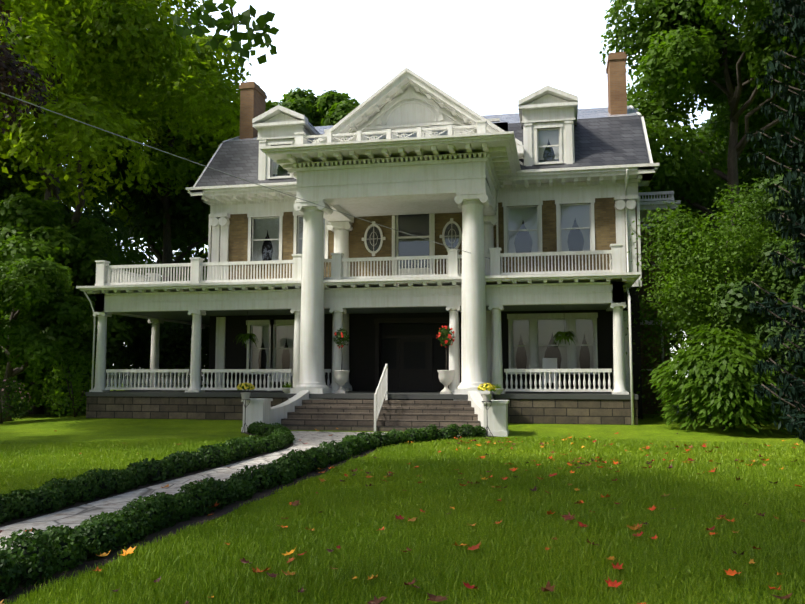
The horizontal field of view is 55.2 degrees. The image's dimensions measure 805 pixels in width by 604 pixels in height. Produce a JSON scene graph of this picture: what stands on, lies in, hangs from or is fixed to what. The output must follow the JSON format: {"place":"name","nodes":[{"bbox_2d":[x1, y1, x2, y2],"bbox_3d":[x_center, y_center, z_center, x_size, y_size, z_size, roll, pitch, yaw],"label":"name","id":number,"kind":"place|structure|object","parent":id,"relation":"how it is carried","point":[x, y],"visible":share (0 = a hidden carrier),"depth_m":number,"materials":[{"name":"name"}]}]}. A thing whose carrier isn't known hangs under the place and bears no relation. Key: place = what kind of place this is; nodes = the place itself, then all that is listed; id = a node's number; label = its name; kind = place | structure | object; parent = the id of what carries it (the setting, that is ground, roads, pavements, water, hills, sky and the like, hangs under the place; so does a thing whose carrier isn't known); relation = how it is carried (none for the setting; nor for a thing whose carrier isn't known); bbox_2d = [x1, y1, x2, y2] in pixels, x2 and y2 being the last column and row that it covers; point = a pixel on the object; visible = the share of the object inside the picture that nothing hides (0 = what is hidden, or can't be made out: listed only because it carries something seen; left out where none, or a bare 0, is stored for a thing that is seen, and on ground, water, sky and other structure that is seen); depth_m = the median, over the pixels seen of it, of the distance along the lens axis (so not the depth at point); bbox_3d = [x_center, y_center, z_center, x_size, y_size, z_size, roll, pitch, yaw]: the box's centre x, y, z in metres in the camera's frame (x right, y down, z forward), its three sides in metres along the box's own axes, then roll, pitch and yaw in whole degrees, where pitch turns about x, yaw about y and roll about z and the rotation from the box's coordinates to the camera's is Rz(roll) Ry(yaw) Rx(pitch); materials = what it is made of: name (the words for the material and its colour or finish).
{"place":"outdoors","nodes":[
{"label":"outdoors","id":0,"kind":"place"},
{"bbox_2d":[0,431,496,603],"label":"path","id":1,"kind":"structure","parent":0,"point":[73,516],"depth_m":11.19,"materials":[{"name":"grey concrete"}]},
{"bbox_2d":[34,0,746,376],"label":"sky","id":2,"kind":"structure","parent":0,"point":[488,55],"materials":[{"name":"white"}]},
{"bbox_2d":[0,378,804,603],"bbox_3d":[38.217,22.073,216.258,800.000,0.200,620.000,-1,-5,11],"label":"ground","id":3,"kind":"structure","parent":0,"point":[34,428],"depth_m":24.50,"materials":[{"name":"green plant"}]},
{"bbox_2d":[0,376,32,423],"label":"shrub","id":4,"kind":"object","parent":3,"relation":"on","point":[16,395],"visible":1,"depth_m":28.70,"materials":[{"name":"green plant"}]},
{"bbox_2d":[0,0,52,133],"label":"dark tree","id":5,"kind":"object","parent":3,"relation":"on","point":[6,66],"visible":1,"depth_m":26.41,"materials":[{"name":"black plant"}]},
{"bbox_2d":[0,137,74,205],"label":"tree","id":6,"kind":"object","parent":3,"relation":"on","point":[4,188],"visible":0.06,"depth_m":42.91,"materials":[{"name":"green plant"}]},
{"bbox_2d":[0,255,96,421],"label":"tree","id":7,"kind":"object","parent":3,"relation":"on","point":[39,328],"visible":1,"depth_m":30.01,"materials":[{"name":"green plant"}]},
{"bbox_2d":[0,14,104,220],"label":"tree","id":8,"kind":"object","parent":3,"relation":"on","point":[68,202],"visible":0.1,"depth_m":43.25,"materials":[{"name":"green plant"}]},
{"bbox_2d":[0,332,120,415],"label":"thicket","id":9,"kind":"object","parent":3,"relation":"on","point":[32,390],"visible":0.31,"depth_m":33.77,"materials":[{"name":"green plant"}]},
{"bbox_2d":[0,338,126,410],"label":"thicket","id":10,"kind":"object","parent":3,"relation":"on","point":[78,377],"depth_m":38.88,"materials":[{"name":"green plant"}]},
{"bbox_2d":[39,349,106,416],"bbox_3d":[-13.148,3.296,31.184,2.750,2.786,2.876,-1,-5,11],"label":"shrub","id":11,"kind":"object","parent":3,"relation":"on","point":[74,381],"visible":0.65,"depth_m":30.70,"materials":[{"name":"green plant"}]},
{"bbox_2d":[0,192,151,413],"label":"tree","id":12,"kind":"object","parent":3,"relation":"on","point":[30,227],"visible":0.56,"depth_m":35.38,"materials":[{"name":"green plant"}]},
{"bbox_2d":[3,199,167,280],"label":"tree","id":13,"kind":"object","parent":3,"relation":"on","point":[99,215],"depth_m":45.45,"materials":[{"name":"green plant"}]},
{"bbox_2d":[29,326,145,411],"bbox_3d":[-14.437,3.167,35.559,4.439,4.142,5.010,-4,-7,38],"label":"shrub","id":14,"kind":"object","parent":3,"relation":"on","point":[116,364],"visible":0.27,"depth_m":34.90,"materials":[{"name":"green plant"}]},
{"bbox_2d":[0,0,259,412],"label":"tree","id":15,"kind":"object","parent":3,"relation":"on","point":[102,38],"visible":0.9,"depth_m":35.73,"materials":[{"name":"green plant"}]},
{"bbox_2d":[63,122,216,280],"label":"tree","id":16,"kind":"object","parent":3,"relation":"on","point":[190,214],"visible":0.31,"depth_m":54.43,"materials":[{"name":"green plant"}]},
{"bbox_2d":[0,421,294,524],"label":"hedge","id":17,"kind":"object","parent":3,"relation":"on","point":[49,497],"visible":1,"depth_m":12.88,"materials":[{"name":"green plant"}]},
{"bbox_2d":[94,241,204,385],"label":"tree","id":18,"kind":"object","parent":3,"relation":"on","point":[128,251],"visible":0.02,"depth_m":43.36,"materials":[{"name":"green plant"}]},
{"bbox_2d":[107,321,208,387],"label":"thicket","id":19,"kind":"object","parent":3,"relation":"on","point":[136,347],"visible":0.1,"depth_m":41.79,"materials":[{"name":"green plant"}]},
{"bbox_2d":[48,23,271,280],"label":"tree","id":20,"kind":"object","parent":3,"relation":"on","point":[168,169],"visible":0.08,"depth_m":52.05,"materials":[{"name":"green plant"}]},
{"bbox_2d":[136,323,208,387],"bbox_3d":[-11.169,3.234,39.577,4.902,4.434,4.829,4,-7,-38],"label":"shrub","id":21,"kind":"object","parent":3,"relation":"on","point":[174,329],"visible":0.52,"depth_m":38.54,"materials":[{"name":"green plant"}]},
{"bbox_2d":[0,423,486,596],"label":"hedge","id":22,"kind":"object","parent":3,"relation":"on","point":[47,553],"visible":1,"depth_m":9.38,"materials":[{"name":"green plant"}]},
{"bbox_2d":[266,87,362,126],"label":"tree","id":23,"kind":"object","parent":3,"relation":"on","point":[329,108],"visible":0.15,"depth_m":59.49,"materials":[{"name":"green plant"}]},
{"bbox_2d":[76,52,680,436],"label":"house","id":24,"kind":"structure","parent":3,"relation":"on","point":[536,199],"depth_m":29.77,"materials":[{"name":"paint"}]},
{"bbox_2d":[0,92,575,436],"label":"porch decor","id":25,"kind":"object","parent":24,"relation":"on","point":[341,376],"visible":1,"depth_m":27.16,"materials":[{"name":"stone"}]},
{"bbox_2d":[0,428,804,603],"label":"fallen leaves","id":26,"kind":"object","parent":3,"relation":"on","point":[548,587],"visible":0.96,"depth_m":9.07,"materials":[{"name":"plant"}]},
{"bbox_2d":[666,197,727,408],"bbox_3d":[15.129,0.328,42.541,9.410,11.371,10.099,3,-6,-33],"label":"tree","id":27,"kind":"object","parent":3,"relation":"on","point":[711,209],"depth_m":39.55,"materials":[{"name":"green plant"}]},
{"bbox_2d":[599,0,804,413],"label":"tree","id":28,"kind":"object","parent":3,"relation":"on","point":[690,47],"visible":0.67,"depth_m":37.10,"materials":[{"name":"green plant"}]},
{"bbox_2d":[623,178,801,428],"bbox_3d":[11.438,0.264,28.553,6.338,9.334,6.490,-1,-5,11],"label":"weeping tree","id":29,"kind":"object","parent":3,"relation":"on","point":[738,249],"visible":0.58,"depth_m":27.59,"materials":[{"name":"green plant"}]},
{"bbox_2d":[648,323,804,435],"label":"bush","id":30,"kind":"object","parent":3,"relation":"on","point":[718,380],"visible":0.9,"depth_m":23.59,"materials":[{"name":"green plant"}]},
{"bbox_2d":[685,324,786,423],"bbox_3d":[14.281,2.720,31.304,4.808,4.316,4.795,3,-6,-32],"label":"shrub","id":31,"kind":"object","parent":3,"relation":"on","point":[756,418],"depth_m":31.22,"materials":[{"name":"green plant"}]},
{"bbox_2d":[673,80,803,273],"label":"tree","id":32,"kind":"object","parent":3,"relation":"on","point":[710,120],"visible":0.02,"depth_m":46.59,"materials":[{"name":"green plant"}]},
{"bbox_2d":[699,169,804,346],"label":"tree","id":33,"kind":"object","parent":3,"relation":"on","point":[767,183],"visible":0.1,"depth_m":29.88,"materials":[{"name":"green plant"}]},
{"bbox_2d":[711,238,804,425],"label":"tree","id":34,"kind":"object","parent":3,"relation":"on","point":[735,298],"visible":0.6,"depth_m":24.70,"materials":[{"name":"green plant"}]},
{"bbox_2d":[732,315,804,420],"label":"thicket","id":35,"kind":"object","parent":3,"relation":"on","point":[753,397],"depth_m":28.40,"materials":[{"name":"green plant"}]},
{"bbox_2d":[741,0,804,441],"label":"spruce","id":36,"kind":"object","parent":3,"relation":"on","point":[795,417],"visible":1,"depth_m":15.27,"materials":[{"name":"green plant"}]},
{"bbox_3d":[-4.472,-8.934,-0.085,14.424,21.840,14.850,-1,-5,11],"label":"overhead tree","id":37,"kind":"object","parent":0,"visible":0},
{"bbox_2d":[171,0,278,67],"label":"tree branch","id":38,"kind":"object","parent":37,"relation":"attached to","point":[228,21],"visible":1,"depth_m":4.87,"materials":[{"name":"green plant"}]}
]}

